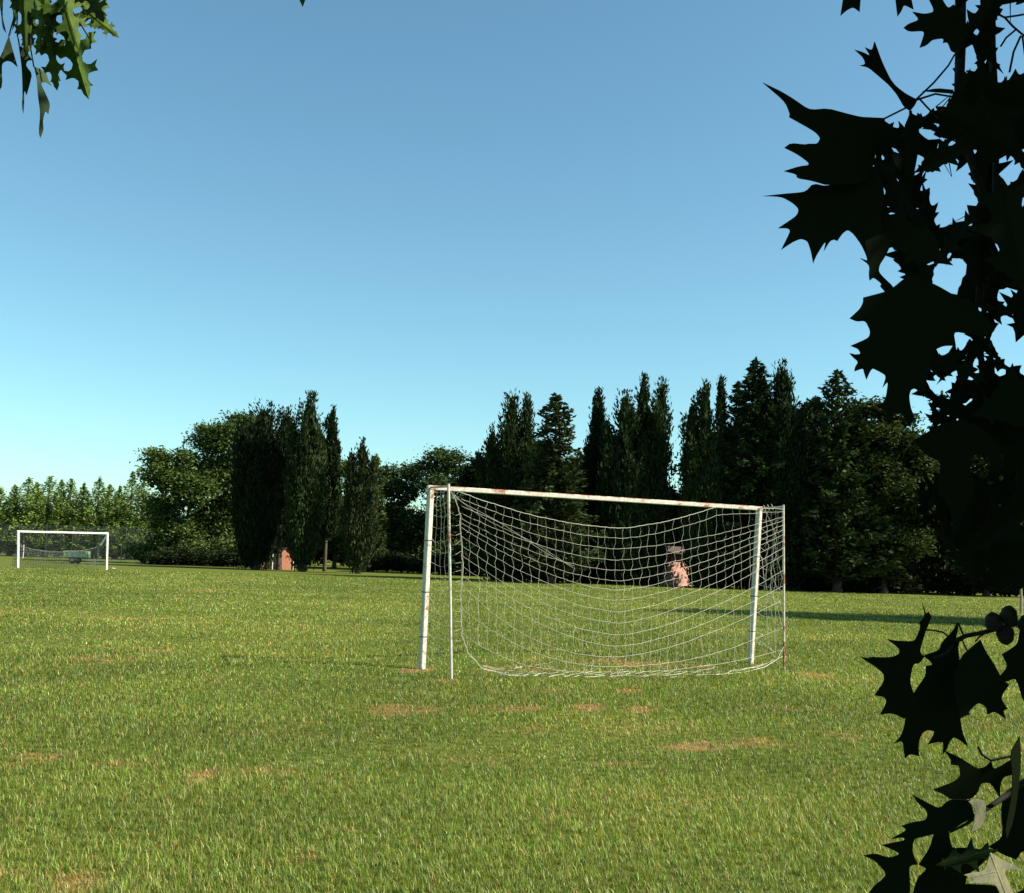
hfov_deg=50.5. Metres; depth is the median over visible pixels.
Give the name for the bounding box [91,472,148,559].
conifer
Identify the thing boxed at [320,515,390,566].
leafy tree
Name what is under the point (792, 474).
cypress
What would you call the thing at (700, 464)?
cypress
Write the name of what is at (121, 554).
wire fence
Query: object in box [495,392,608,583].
conifer
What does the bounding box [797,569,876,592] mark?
shrub
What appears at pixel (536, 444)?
leafy tree
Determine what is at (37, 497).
conifer
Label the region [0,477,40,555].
conifer
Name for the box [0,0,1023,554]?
sky
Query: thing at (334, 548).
tree
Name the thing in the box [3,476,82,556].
conifer
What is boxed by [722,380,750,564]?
conifer
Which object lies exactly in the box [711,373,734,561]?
cypress
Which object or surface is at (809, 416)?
conifer
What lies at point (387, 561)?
shrub
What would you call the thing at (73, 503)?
conifer
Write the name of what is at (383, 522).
conifer
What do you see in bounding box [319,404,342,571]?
cypress
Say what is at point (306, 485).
cypress
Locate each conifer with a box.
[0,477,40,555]
[0,481,66,556]
[0,484,39,555]
[0,486,24,551]
[0,497,22,543]
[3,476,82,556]
[28,479,73,556]
[33,478,97,557]
[54,476,122,558]
[59,483,95,553]
[80,484,144,558]
[82,484,124,558]
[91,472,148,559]
[103,477,156,559]
[373,453,389,556]
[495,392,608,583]
[705,357,805,589]
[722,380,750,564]
[786,369,911,592]
[797,400,828,542]
[909,391,965,593]
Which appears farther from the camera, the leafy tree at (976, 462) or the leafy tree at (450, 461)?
the leafy tree at (450, 461)
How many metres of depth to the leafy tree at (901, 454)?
68.69 m
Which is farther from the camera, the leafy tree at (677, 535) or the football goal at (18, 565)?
the leafy tree at (677, 535)
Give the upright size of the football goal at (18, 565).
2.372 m
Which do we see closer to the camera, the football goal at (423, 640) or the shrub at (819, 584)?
the football goal at (423, 640)
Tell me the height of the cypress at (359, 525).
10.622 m
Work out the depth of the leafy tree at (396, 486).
101.69 m
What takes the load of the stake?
on the ground at (226, 570)
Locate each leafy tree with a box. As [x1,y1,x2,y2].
[120,445,228,564]
[180,409,257,565]
[273,538,340,564]
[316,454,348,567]
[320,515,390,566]
[378,459,434,570]
[392,444,474,557]
[431,452,537,575]
[529,435,556,545]
[536,449,586,546]
[667,487,681,546]
[669,430,715,518]
[794,395,855,537]
[821,395,951,593]
[833,413,912,572]
[888,427,958,572]
[906,476,955,573]
[929,454,1023,595]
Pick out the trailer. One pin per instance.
(75, 559)
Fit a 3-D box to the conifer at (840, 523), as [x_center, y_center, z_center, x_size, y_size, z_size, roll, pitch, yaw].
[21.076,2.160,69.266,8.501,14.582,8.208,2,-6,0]
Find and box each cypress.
[224,398,288,569]
[274,404,297,569]
[279,389,332,571]
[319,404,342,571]
[338,436,382,573]
[470,389,538,580]
[571,386,609,583]
[586,388,656,584]
[630,371,679,585]
[672,377,725,587]
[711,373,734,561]
[734,357,825,590]
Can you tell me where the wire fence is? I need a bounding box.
[0,524,153,560]
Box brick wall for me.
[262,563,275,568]
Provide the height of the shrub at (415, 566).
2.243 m
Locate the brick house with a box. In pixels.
[632,546,719,585]
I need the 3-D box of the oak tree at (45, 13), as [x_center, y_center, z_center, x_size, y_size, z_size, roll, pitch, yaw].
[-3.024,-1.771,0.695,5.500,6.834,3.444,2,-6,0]
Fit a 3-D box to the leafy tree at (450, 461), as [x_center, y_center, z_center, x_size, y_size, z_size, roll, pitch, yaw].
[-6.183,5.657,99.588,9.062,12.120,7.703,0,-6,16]
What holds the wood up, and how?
on the ground at (226, 570)
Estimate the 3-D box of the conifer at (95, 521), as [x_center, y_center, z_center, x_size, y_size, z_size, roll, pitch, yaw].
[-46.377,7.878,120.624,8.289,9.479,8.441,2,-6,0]
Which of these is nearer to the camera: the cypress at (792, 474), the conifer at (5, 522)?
the cypress at (792, 474)
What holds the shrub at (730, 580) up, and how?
on the ground at (226, 570)
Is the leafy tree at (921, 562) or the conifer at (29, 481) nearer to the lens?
the leafy tree at (921, 562)
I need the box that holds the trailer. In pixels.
[63,550,102,563]
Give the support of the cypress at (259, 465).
on the ground at (226, 570)
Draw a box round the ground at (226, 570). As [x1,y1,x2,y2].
[0,550,1023,892]
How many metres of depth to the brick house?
73.32 m
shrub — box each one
[138,540,214,565]
[193,546,273,567]
[348,548,418,571]
[401,551,456,573]
[484,572,541,580]
[530,563,603,582]
[711,562,749,587]
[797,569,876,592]
[848,568,932,594]
[903,563,981,592]
[930,572,1023,596]
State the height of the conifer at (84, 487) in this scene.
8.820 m
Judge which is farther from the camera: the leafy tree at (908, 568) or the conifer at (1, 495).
the conifer at (1, 495)
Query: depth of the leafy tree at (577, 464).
88.17 m
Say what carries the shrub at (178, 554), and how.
on the ground at (226, 570)
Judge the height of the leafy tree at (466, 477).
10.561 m
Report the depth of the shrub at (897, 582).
69.74 m
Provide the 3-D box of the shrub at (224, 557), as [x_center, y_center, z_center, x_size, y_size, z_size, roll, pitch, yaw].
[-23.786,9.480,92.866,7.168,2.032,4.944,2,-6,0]
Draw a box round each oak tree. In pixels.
[0,0,304,137]
[763,0,1023,892]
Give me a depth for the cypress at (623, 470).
70.19 m
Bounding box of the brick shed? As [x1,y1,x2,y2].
[275,547,293,569]
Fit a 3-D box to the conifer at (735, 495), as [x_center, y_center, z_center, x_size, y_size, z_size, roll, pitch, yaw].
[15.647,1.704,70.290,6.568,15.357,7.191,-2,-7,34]
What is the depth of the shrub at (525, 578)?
73.30 m
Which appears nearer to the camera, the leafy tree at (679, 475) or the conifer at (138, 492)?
the leafy tree at (679, 475)
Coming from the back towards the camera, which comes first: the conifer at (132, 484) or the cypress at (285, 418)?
the conifer at (132, 484)
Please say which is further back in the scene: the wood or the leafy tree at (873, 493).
the wood
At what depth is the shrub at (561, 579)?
71.86 m
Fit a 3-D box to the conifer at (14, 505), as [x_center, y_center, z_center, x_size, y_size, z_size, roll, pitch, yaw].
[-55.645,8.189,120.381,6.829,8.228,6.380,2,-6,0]
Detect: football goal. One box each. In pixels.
[12,530,108,569]
[418,484,784,678]
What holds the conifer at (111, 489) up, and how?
on the ground at (226, 570)
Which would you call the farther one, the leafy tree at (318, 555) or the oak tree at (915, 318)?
the leafy tree at (318, 555)
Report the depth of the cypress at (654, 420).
71.23 m
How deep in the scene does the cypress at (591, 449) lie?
72.78 m
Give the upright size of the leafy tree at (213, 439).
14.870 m
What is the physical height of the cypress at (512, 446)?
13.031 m
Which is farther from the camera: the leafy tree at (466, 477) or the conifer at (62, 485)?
the conifer at (62, 485)
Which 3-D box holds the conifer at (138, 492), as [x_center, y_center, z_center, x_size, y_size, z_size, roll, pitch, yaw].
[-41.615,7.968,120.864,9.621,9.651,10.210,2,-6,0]
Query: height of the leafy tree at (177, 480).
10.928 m
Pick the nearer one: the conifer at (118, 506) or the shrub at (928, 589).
the shrub at (928, 589)
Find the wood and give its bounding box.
[132,511,935,565]
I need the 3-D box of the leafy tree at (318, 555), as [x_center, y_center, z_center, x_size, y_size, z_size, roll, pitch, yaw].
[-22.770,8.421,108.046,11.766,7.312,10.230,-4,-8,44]
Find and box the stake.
[1020,589,1022,612]
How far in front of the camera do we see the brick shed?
87.99 m
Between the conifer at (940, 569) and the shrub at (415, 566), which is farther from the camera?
the shrub at (415, 566)
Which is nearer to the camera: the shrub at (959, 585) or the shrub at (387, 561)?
the shrub at (959, 585)
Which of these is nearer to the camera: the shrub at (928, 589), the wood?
the shrub at (928, 589)
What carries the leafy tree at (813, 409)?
on the ground at (226, 570)
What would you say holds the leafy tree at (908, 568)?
on the ground at (226, 570)

